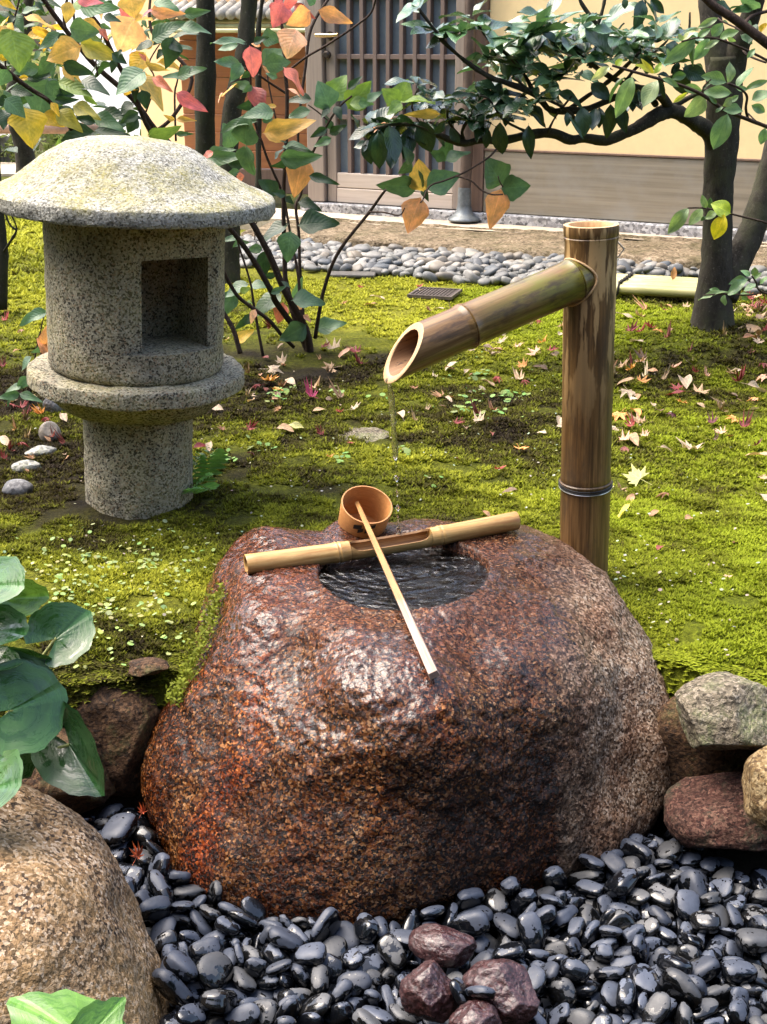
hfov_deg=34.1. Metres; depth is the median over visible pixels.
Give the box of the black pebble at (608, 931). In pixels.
[598,925,622,936]
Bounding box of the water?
[319,547,487,610]
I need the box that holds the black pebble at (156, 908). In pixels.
[139,895,171,920]
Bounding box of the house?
[301,0,766,241]
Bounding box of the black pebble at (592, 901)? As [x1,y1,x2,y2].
[585,898,598,911]
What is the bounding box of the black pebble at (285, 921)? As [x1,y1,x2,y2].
[278,914,292,927]
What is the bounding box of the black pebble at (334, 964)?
[303,953,344,983]
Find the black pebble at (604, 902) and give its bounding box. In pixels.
[597,895,612,914]
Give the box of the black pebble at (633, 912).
[607,902,640,921]
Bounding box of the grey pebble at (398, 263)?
[392,261,401,265]
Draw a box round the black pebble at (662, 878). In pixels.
[641,873,671,889]
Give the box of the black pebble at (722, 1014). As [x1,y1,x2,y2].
[711,1011,731,1023]
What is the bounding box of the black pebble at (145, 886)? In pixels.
[140,884,149,891]
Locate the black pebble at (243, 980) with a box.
[232,966,256,993]
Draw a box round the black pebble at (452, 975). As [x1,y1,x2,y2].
[447,971,463,1006]
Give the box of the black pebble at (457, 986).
[449,977,471,1005]
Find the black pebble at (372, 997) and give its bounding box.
[363,989,381,1006]
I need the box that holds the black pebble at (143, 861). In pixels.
[130,848,152,872]
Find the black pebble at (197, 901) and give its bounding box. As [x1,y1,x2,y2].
[186,895,206,914]
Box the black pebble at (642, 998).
[637,992,648,1015]
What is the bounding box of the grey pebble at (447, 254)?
[439,251,450,257]
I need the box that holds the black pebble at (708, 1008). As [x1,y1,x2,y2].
[692,997,718,1021]
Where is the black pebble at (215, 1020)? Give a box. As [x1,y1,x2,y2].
[205,1016,223,1023]
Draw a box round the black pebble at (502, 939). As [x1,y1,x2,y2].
[495,935,511,948]
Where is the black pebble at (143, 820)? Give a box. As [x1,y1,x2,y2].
[121,809,152,828]
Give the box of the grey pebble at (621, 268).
[617,265,625,271]
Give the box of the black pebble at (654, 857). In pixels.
[650,849,656,864]
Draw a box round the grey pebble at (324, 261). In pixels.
[318,259,330,264]
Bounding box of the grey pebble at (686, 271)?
[682,267,689,276]
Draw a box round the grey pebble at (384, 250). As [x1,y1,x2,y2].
[378,248,392,252]
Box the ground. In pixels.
[0,51,766,1023]
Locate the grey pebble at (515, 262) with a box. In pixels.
[509,261,522,267]
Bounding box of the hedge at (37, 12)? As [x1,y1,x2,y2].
[0,0,281,136]
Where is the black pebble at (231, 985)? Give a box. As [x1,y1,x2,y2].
[226,980,239,990]
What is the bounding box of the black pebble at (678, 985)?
[658,967,702,1009]
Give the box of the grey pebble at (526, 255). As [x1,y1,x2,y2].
[521,254,532,258]
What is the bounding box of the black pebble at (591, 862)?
[578,854,604,870]
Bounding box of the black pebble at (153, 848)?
[145,839,166,854]
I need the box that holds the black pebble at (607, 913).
[599,908,615,925]
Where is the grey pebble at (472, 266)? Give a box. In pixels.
[465,263,483,271]
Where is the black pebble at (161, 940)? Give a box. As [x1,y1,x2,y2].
[153,930,178,951]
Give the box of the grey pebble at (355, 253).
[351,250,361,261]
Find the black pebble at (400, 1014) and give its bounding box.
[389,1003,416,1023]
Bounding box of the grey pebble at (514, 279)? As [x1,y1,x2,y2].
[510,277,520,283]
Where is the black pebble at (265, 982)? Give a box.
[256,974,280,989]
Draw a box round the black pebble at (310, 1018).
[295,1012,322,1023]
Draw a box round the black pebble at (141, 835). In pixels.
[132,826,157,849]
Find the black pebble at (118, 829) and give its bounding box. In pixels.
[101,813,137,847]
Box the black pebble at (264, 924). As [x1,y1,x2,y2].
[258,920,282,932]
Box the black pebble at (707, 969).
[691,955,720,984]
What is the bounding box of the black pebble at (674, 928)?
[670,921,677,933]
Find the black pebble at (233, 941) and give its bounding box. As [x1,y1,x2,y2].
[229,938,241,947]
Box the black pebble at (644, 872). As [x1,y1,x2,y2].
[634,866,650,886]
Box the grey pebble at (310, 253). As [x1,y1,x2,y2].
[304,251,315,256]
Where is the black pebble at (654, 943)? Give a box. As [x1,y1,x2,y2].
[644,937,662,951]
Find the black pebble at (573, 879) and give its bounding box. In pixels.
[567,870,603,886]
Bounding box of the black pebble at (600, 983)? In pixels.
[588,973,604,990]
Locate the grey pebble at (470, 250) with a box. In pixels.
[466,248,478,252]
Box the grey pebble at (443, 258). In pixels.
[435,256,447,261]
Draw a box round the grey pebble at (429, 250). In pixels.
[424,248,434,251]
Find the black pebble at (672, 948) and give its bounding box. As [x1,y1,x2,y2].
[667,944,677,953]
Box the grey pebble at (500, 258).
[494,254,506,262]
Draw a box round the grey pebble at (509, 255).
[503,252,513,259]
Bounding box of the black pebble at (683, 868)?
[679,866,693,871]
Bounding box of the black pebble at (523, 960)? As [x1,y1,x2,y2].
[515,957,529,965]
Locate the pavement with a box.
[240,208,766,246]
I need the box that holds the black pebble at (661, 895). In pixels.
[646,883,675,909]
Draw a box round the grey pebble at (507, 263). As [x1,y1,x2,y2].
[502,261,511,267]
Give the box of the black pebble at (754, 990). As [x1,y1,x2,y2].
[736,983,765,996]
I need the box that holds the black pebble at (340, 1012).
[323,1001,354,1023]
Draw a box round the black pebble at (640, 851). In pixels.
[620,838,651,865]
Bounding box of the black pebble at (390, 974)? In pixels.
[380,967,398,987]
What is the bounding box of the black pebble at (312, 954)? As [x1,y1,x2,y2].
[294,942,326,965]
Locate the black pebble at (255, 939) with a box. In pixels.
[251,932,260,950]
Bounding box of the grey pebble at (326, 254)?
[320,252,329,258]
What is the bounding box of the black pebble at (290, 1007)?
[274,998,299,1019]
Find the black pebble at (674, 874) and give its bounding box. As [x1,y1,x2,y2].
[658,869,681,884]
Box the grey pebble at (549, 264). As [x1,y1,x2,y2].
[546,262,557,267]
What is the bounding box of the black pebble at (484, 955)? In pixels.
[471,950,493,966]
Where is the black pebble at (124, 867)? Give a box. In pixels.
[118,862,138,875]
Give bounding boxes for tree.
[0,145,17,309]
[6,0,35,172]
[194,0,216,154]
[219,0,257,284]
[349,0,766,331]
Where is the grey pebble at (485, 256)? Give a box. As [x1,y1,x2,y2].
[479,254,490,258]
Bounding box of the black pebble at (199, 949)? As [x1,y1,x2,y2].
[190,937,221,961]
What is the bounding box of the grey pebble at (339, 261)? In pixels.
[335,258,343,265]
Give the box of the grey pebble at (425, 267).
[422,265,430,271]
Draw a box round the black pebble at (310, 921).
[306,916,317,927]
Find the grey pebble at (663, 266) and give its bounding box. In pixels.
[656,263,667,269]
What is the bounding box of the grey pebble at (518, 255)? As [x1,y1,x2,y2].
[513,252,522,259]
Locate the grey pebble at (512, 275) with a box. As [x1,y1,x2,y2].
[508,272,517,278]
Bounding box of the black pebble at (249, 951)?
[241,945,264,966]
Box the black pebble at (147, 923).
[144,921,153,926]
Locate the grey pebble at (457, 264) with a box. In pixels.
[451,262,461,266]
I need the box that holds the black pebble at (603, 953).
[593,943,613,964]
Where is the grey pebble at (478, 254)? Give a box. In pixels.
[471,252,483,258]
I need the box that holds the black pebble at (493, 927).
[489,909,512,930]
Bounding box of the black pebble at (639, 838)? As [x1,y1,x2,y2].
[629,833,643,843]
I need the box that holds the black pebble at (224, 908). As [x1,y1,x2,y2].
[218,901,242,916]
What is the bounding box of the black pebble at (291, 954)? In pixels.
[285,950,302,971]
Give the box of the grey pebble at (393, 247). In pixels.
[388,244,402,250]
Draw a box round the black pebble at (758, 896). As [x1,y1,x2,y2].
[750,888,766,907]
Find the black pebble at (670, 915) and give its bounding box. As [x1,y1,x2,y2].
[663,909,674,920]
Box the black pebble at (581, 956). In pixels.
[573,953,585,960]
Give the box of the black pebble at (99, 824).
[93,818,107,830]
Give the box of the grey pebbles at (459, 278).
[240,234,766,293]
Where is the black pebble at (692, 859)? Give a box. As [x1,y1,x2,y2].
[675,851,701,867]
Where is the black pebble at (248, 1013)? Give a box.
[224,1002,260,1023]
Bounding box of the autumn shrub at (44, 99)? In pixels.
[0,0,530,356]
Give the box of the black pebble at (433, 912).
[419,905,445,919]
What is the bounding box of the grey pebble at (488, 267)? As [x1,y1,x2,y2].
[484,265,495,269]
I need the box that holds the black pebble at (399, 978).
[395,973,406,992]
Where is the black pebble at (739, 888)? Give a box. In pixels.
[730,883,744,896]
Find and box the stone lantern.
[0,135,275,519]
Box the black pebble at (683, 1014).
[673,1001,693,1023]
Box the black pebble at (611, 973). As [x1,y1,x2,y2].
[593,966,626,979]
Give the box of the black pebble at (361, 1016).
[351,1008,381,1023]
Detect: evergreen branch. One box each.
[591,59,766,149]
[663,17,766,66]
[668,195,766,238]
[698,267,766,304]
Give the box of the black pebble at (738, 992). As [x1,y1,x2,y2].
[730,987,748,1003]
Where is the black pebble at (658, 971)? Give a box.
[652,964,662,977]
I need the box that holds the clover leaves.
[3,334,765,667]
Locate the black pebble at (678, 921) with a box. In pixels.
[675,917,682,927]
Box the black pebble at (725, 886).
[709,878,733,899]
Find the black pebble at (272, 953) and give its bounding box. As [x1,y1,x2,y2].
[261,943,290,964]
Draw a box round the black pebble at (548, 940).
[545,937,570,956]
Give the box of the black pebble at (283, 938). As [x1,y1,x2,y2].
[267,926,302,952]
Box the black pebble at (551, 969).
[540,961,559,984]
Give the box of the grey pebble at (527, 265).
[523,262,529,270]
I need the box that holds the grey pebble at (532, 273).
[526,270,541,276]
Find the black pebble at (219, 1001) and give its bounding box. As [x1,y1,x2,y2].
[199,989,237,1013]
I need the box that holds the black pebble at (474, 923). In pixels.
[451,909,489,937]
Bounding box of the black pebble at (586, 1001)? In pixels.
[580,992,602,1014]
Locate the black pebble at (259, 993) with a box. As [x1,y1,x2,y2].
[243,987,274,1000]
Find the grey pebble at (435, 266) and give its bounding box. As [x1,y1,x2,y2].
[428,261,446,272]
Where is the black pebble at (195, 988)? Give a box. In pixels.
[185,981,204,1002]
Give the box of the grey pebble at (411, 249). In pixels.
[405,247,418,252]
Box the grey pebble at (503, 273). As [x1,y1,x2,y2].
[494,271,508,276]
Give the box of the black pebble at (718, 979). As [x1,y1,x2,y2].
[709,972,726,985]
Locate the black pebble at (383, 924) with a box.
[374,916,388,941]
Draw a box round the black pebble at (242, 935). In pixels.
[212,923,249,941]
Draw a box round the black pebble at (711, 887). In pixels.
[706,883,724,904]
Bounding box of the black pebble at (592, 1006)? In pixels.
[585,1000,598,1012]
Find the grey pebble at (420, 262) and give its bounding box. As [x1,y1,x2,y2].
[414,260,424,265]
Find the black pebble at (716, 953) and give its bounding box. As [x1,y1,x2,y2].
[700,948,722,962]
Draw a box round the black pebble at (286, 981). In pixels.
[279,973,294,988]
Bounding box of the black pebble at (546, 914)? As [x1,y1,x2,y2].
[535,905,557,925]
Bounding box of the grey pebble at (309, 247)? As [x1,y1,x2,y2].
[304,245,317,250]
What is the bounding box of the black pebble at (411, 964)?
[405,960,420,969]
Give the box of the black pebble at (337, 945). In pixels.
[323,935,347,957]
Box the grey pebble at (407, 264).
[403,261,414,267]
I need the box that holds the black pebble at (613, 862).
[600,851,626,875]
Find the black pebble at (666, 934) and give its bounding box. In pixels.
[657,926,677,942]
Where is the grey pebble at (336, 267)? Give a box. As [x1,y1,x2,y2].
[327,263,340,270]
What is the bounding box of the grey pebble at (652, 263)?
[645,261,656,266]
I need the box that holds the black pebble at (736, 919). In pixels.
[726,903,745,929]
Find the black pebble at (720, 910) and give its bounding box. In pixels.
[704,904,729,938]
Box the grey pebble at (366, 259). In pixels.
[358,257,368,262]
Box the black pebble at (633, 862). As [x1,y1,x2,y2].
[622,856,641,868]
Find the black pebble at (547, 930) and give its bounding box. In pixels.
[543,925,550,937]
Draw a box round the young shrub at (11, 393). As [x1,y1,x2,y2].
[0,307,47,406]
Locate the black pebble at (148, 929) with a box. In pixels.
[146,926,152,936]
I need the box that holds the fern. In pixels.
[183,447,230,493]
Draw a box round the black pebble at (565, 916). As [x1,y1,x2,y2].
[546,904,578,933]
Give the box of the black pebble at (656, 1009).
[642,991,670,1023]
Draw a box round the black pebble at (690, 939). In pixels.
[678,932,703,947]
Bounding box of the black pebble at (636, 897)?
[625,888,650,906]
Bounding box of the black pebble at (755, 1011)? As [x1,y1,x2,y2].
[745,1006,762,1023]
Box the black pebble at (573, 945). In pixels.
[565,937,581,955]
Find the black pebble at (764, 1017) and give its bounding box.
[761,1014,766,1023]
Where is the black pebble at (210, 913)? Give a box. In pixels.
[199,904,222,921]
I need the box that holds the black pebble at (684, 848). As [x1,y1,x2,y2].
[669,837,689,852]
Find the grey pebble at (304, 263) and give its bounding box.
[301,260,315,267]
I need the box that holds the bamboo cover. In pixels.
[616,272,697,298]
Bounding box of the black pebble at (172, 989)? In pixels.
[151,968,194,1008]
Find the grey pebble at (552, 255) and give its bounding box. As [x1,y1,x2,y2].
[547,253,557,258]
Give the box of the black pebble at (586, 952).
[580,947,590,959]
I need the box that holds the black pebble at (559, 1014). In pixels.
[547,1002,569,1023]
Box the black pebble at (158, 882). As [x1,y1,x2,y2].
[147,869,174,903]
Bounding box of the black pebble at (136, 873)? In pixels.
[125,866,144,890]
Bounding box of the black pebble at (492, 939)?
[474,933,495,957]
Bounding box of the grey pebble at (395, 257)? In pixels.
[386,254,399,260]
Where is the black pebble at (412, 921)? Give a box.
[402,909,420,949]
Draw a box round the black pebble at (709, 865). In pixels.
[699,856,719,874]
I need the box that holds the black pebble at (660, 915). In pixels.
[648,905,672,928]
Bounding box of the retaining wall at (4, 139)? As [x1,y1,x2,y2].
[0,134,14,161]
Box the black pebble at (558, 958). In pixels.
[547,954,566,977]
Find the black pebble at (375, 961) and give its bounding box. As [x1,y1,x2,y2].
[345,953,385,972]
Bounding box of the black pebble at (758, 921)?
[747,915,766,930]
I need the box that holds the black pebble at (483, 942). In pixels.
[474,935,489,955]
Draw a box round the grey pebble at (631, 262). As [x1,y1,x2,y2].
[627,260,634,265]
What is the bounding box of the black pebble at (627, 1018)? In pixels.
[615,1012,633,1023]
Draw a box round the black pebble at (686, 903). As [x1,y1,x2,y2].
[673,889,700,921]
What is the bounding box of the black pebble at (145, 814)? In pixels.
[124,808,149,821]
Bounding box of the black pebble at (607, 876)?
[605,870,610,881]
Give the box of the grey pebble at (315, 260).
[312,257,320,264]
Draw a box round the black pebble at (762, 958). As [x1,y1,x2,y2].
[758,952,766,970]
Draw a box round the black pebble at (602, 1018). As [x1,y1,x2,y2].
[590,1012,612,1023]
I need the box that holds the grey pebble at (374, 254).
[365,251,382,259]
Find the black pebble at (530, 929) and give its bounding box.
[516,911,544,949]
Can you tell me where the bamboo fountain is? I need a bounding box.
[383,221,624,573]
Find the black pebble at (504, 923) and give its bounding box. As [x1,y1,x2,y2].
[492,912,518,939]
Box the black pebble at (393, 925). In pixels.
[389,921,401,930]
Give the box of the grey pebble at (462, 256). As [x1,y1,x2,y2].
[457,253,465,259]
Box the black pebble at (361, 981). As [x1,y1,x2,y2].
[336,971,371,997]
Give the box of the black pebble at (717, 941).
[704,934,728,965]
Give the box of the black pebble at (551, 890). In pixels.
[537,886,555,907]
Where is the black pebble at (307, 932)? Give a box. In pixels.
[303,929,311,937]
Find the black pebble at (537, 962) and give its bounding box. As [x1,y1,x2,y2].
[529,960,556,986]
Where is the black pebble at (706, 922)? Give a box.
[690,911,720,933]
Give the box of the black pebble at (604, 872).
[585,867,605,882]
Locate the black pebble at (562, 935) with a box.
[552,928,581,941]
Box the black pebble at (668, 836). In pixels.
[664,830,672,840]
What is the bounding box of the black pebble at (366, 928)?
[353,912,379,944]
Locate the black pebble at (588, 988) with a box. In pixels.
[574,980,598,997]
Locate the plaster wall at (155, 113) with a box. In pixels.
[134,0,185,145]
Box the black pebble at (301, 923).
[291,917,310,930]
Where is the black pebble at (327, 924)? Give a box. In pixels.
[310,907,341,942]
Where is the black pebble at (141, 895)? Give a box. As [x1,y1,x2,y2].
[134,889,158,924]
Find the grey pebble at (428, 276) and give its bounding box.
[422,271,440,282]
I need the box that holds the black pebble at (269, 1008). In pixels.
[253,999,278,1023]
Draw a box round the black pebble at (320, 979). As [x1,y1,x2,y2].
[310,964,330,995]
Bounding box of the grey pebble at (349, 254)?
[346,251,353,257]
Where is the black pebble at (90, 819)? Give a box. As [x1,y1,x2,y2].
[80,815,96,825]
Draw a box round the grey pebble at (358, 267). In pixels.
[351,263,363,270]
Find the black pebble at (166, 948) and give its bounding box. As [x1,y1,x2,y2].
[161,944,177,961]
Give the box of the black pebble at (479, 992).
[465,985,495,999]
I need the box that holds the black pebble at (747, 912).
[740,905,766,923]
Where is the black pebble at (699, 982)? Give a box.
[688,974,707,997]
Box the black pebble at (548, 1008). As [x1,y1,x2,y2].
[544,1005,553,1021]
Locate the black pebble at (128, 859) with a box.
[123,848,132,863]
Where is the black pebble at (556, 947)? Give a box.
[542,941,569,962]
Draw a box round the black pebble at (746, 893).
[743,886,749,899]
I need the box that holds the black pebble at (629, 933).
[620,924,645,945]
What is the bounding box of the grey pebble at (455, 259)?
[448,257,463,262]
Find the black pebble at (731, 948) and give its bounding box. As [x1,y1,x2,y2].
[723,939,743,958]
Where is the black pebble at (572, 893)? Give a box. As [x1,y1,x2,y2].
[564,889,581,904]
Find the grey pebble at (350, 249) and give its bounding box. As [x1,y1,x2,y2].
[345,247,354,251]
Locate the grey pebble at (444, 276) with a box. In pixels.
[435,272,453,281]
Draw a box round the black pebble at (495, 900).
[483,888,508,912]
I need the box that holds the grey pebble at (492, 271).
[483,266,499,276]
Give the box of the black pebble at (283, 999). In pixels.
[278,995,301,1009]
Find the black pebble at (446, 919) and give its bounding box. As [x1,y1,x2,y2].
[439,902,457,927]
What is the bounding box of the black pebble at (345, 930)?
[334,921,361,949]
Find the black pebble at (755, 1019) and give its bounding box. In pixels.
[748,1015,765,1023]
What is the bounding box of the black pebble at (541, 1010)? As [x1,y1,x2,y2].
[538,1006,546,1019]
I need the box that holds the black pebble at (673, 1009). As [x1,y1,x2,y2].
[663,997,677,1022]
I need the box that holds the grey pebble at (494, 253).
[489,251,502,255]
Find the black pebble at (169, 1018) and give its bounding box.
[158,1012,178,1023]
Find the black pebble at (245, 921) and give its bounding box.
[227,910,259,930]
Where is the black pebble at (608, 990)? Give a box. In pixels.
[600,980,620,1012]
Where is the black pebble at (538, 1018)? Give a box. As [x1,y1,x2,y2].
[526,1011,546,1023]
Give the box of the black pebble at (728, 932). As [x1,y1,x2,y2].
[717,927,736,937]
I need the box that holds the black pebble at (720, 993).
[707,983,736,1007]
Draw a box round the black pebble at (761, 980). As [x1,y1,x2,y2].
[752,963,766,989]
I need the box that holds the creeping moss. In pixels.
[164,580,228,707]
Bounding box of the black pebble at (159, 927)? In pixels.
[150,917,176,951]
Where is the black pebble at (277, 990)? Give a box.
[273,983,298,1001]
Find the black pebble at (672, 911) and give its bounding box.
[669,907,677,918]
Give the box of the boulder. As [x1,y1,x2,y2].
[0,782,171,1023]
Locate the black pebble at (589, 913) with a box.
[577,904,600,926]
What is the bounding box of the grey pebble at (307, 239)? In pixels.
[301,238,312,242]
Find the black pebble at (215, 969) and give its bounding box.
[196,951,233,989]
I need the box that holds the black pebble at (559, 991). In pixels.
[546,977,577,1007]
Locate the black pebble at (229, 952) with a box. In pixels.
[222,948,236,966]
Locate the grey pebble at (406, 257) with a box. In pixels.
[401,253,412,264]
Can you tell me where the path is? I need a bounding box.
[0,162,15,175]
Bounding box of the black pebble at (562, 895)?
[554,890,567,905]
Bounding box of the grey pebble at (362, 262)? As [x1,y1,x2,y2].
[352,260,366,267]
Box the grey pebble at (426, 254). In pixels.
[421,252,432,256]
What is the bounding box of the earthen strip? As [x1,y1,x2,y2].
[240,216,766,269]
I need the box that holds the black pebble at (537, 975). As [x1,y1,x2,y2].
[527,965,546,993]
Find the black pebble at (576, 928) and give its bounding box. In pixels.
[567,917,585,938]
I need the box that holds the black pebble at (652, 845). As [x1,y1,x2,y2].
[643,840,658,850]
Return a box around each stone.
[2,479,33,495]
[11,460,40,472]
[22,727,115,813]
[24,445,56,456]
[39,421,60,440]
[43,398,63,412]
[74,685,160,796]
[128,657,169,676]
[336,427,388,442]
[399,959,457,1023]
[408,923,476,967]
[449,1000,501,1023]
[462,959,539,1023]
[657,696,757,810]
[663,771,766,851]
[675,671,766,749]
[741,746,766,829]
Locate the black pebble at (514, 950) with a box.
[492,941,525,960]
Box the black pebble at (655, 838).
[645,834,663,844]
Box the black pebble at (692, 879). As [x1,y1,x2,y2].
[677,869,706,908]
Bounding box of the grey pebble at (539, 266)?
[534,264,543,269]
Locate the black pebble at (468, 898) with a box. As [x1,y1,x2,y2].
[455,887,484,909]
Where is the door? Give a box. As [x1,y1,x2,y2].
[304,0,464,208]
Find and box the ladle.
[338,486,439,679]
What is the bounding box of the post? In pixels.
[255,0,264,189]
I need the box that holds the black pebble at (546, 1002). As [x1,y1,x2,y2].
[541,998,550,1008]
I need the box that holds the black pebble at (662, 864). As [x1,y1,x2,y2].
[653,859,673,870]
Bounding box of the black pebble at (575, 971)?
[559,957,589,984]
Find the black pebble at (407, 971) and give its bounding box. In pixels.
[398,969,412,973]
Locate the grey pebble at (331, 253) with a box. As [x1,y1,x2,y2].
[319,249,333,255]
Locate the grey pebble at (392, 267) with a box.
[388,264,397,273]
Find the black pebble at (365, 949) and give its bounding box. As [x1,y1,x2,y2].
[354,943,375,955]
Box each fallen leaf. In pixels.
[0,354,5,366]
[0,435,8,444]
[0,450,7,458]
[1,308,8,319]
[8,440,15,450]
[12,400,28,407]
[29,404,44,413]
[59,412,66,421]
[129,841,142,861]
[138,802,145,817]
[193,442,205,447]
[205,441,211,450]
[212,404,222,409]
[246,419,257,429]
[261,374,278,380]
[266,365,282,373]
[275,351,286,367]
[277,423,293,431]
[288,421,303,427]
[303,377,317,396]
[310,377,319,388]
[314,422,323,434]
[322,361,339,372]
[325,337,339,348]
[338,346,354,357]
[347,345,360,351]
[354,351,362,363]
[397,410,404,417]
[454,417,463,423]
[473,411,484,422]
[483,347,501,354]
[488,399,496,410]
[493,373,502,383]
[517,358,527,367]
[527,346,539,354]
[556,415,561,423]
[612,409,626,421]
[616,312,634,319]
[616,358,629,367]
[617,377,633,384]
[617,480,626,491]
[618,503,629,517]
[619,387,635,400]
[619,429,630,439]
[621,463,651,485]
[622,410,635,427]
[624,318,638,331]
[629,411,644,422]
[629,432,638,445]
[630,407,641,416]
[635,309,645,316]
[637,375,649,382]
[641,428,648,435]
[645,320,655,327]
[657,492,672,498]
[666,390,685,394]
[671,267,676,279]
[671,383,684,389]
[676,437,701,449]
[678,374,691,388]
[693,384,709,393]
[706,411,719,422]
[713,427,726,433]
[716,399,726,411]
[726,415,737,421]
[731,364,745,380]
[738,333,762,339]
[738,408,753,427]
[744,323,760,335]
[744,380,766,391]
[745,452,766,455]
[752,337,766,343]
[756,374,766,381]
[756,492,766,500]
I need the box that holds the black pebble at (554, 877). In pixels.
[542,866,566,890]
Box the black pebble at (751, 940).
[735,928,766,953]
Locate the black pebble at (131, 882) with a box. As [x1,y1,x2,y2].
[124,876,137,893]
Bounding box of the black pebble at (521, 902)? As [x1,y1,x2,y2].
[509,889,538,917]
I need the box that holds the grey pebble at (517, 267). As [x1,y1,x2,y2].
[511,264,526,271]
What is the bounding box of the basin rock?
[140,518,670,935]
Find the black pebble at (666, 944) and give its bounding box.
[653,934,671,947]
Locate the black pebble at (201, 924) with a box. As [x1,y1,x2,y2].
[189,909,212,936]
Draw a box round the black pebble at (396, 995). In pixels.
[392,988,399,999]
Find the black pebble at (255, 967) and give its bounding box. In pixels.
[244,957,266,978]
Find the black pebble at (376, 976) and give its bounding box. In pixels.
[366,969,382,986]
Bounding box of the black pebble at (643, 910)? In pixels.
[638,903,649,918]
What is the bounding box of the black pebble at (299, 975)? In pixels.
[289,963,309,988]
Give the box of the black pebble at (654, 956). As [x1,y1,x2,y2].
[648,946,670,966]
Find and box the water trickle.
[385,378,400,533]
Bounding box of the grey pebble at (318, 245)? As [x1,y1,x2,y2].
[312,243,324,248]
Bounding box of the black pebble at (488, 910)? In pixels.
[457,905,492,922]
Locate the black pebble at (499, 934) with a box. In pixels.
[496,931,517,941]
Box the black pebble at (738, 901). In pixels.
[722,894,746,911]
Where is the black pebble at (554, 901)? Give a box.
[539,894,564,908]
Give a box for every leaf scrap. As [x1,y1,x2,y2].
[23,404,30,420]
[24,424,30,437]
[51,425,64,443]
[261,318,270,328]
[278,380,287,386]
[285,377,294,383]
[328,377,343,397]
[431,389,443,396]
[445,361,457,370]
[470,399,480,413]
[502,487,516,492]
[512,366,524,378]
[534,365,547,368]
[620,446,628,452]
[626,494,634,500]
[628,349,632,365]
[632,294,647,309]
[633,348,646,358]
[642,363,647,375]
[649,509,658,516]
[661,364,670,378]
[664,321,670,337]
[756,302,766,310]
[756,314,762,319]
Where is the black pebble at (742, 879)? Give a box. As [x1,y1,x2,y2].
[733,871,750,887]
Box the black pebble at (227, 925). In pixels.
[214,916,241,935]
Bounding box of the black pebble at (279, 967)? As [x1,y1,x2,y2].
[266,959,291,975]
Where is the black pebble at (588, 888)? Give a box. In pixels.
[575,879,604,897]
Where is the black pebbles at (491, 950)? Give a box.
[92,823,766,1023]
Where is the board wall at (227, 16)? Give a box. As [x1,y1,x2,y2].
[147,0,307,193]
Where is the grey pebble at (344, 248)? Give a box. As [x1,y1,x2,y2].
[336,244,348,250]
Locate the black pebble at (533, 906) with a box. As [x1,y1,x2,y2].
[523,902,537,912]
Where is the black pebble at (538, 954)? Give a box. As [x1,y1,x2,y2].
[525,949,552,962]
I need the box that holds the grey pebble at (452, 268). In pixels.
[444,265,456,271]
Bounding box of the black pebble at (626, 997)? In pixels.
[615,977,636,1014]
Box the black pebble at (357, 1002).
[345,997,366,1023]
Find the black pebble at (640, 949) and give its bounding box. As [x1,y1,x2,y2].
[631,934,649,964]
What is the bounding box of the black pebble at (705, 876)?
[694,867,707,882]
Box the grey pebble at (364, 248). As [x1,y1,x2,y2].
[354,246,370,251]
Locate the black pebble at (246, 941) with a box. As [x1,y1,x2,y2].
[241,937,251,946]
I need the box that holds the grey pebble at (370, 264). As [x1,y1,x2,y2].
[365,262,376,267]
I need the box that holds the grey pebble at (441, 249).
[438,247,447,251]
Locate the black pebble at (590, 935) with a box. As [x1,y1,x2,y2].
[580,920,601,948]
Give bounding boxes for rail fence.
[0,122,98,133]
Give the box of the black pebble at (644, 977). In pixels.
[629,963,661,997]
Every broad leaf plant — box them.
[0,556,104,807]
[6,989,125,1023]
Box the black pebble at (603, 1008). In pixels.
[598,1004,610,1013]
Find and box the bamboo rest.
[243,511,519,574]
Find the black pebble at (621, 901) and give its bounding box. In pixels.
[617,899,637,909]
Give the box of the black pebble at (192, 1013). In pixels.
[175,1003,206,1023]
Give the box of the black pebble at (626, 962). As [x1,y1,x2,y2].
[609,955,636,970]
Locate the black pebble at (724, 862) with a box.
[715,857,733,868]
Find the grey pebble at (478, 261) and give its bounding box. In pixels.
[472,258,482,264]
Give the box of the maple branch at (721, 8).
[702,0,766,49]
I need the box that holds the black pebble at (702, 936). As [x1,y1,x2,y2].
[696,932,705,951]
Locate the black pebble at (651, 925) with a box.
[635,917,659,936]
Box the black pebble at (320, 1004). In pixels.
[298,993,331,1016]
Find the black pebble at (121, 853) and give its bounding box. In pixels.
[110,842,130,862]
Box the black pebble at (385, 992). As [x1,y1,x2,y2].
[379,984,394,1014]
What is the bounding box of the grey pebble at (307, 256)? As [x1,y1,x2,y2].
[301,254,310,259]
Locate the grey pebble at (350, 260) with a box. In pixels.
[343,258,355,263]
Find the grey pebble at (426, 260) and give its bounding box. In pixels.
[416,257,432,264]
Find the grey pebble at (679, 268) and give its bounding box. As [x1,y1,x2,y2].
[668,264,683,273]
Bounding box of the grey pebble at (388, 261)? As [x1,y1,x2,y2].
[377,258,391,264]
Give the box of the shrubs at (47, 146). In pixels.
[0,129,140,161]
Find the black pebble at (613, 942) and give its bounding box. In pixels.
[588,937,619,953]
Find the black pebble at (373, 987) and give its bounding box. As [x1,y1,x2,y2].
[360,985,378,998]
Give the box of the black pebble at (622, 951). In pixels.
[614,945,631,958]
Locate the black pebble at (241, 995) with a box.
[220,987,247,1016]
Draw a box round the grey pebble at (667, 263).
[660,261,670,265]
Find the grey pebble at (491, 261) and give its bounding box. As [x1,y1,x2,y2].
[489,259,499,263]
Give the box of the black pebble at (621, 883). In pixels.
[604,867,638,897]
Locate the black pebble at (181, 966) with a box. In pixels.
[163,950,197,981]
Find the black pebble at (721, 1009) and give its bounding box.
[713,1006,727,1015]

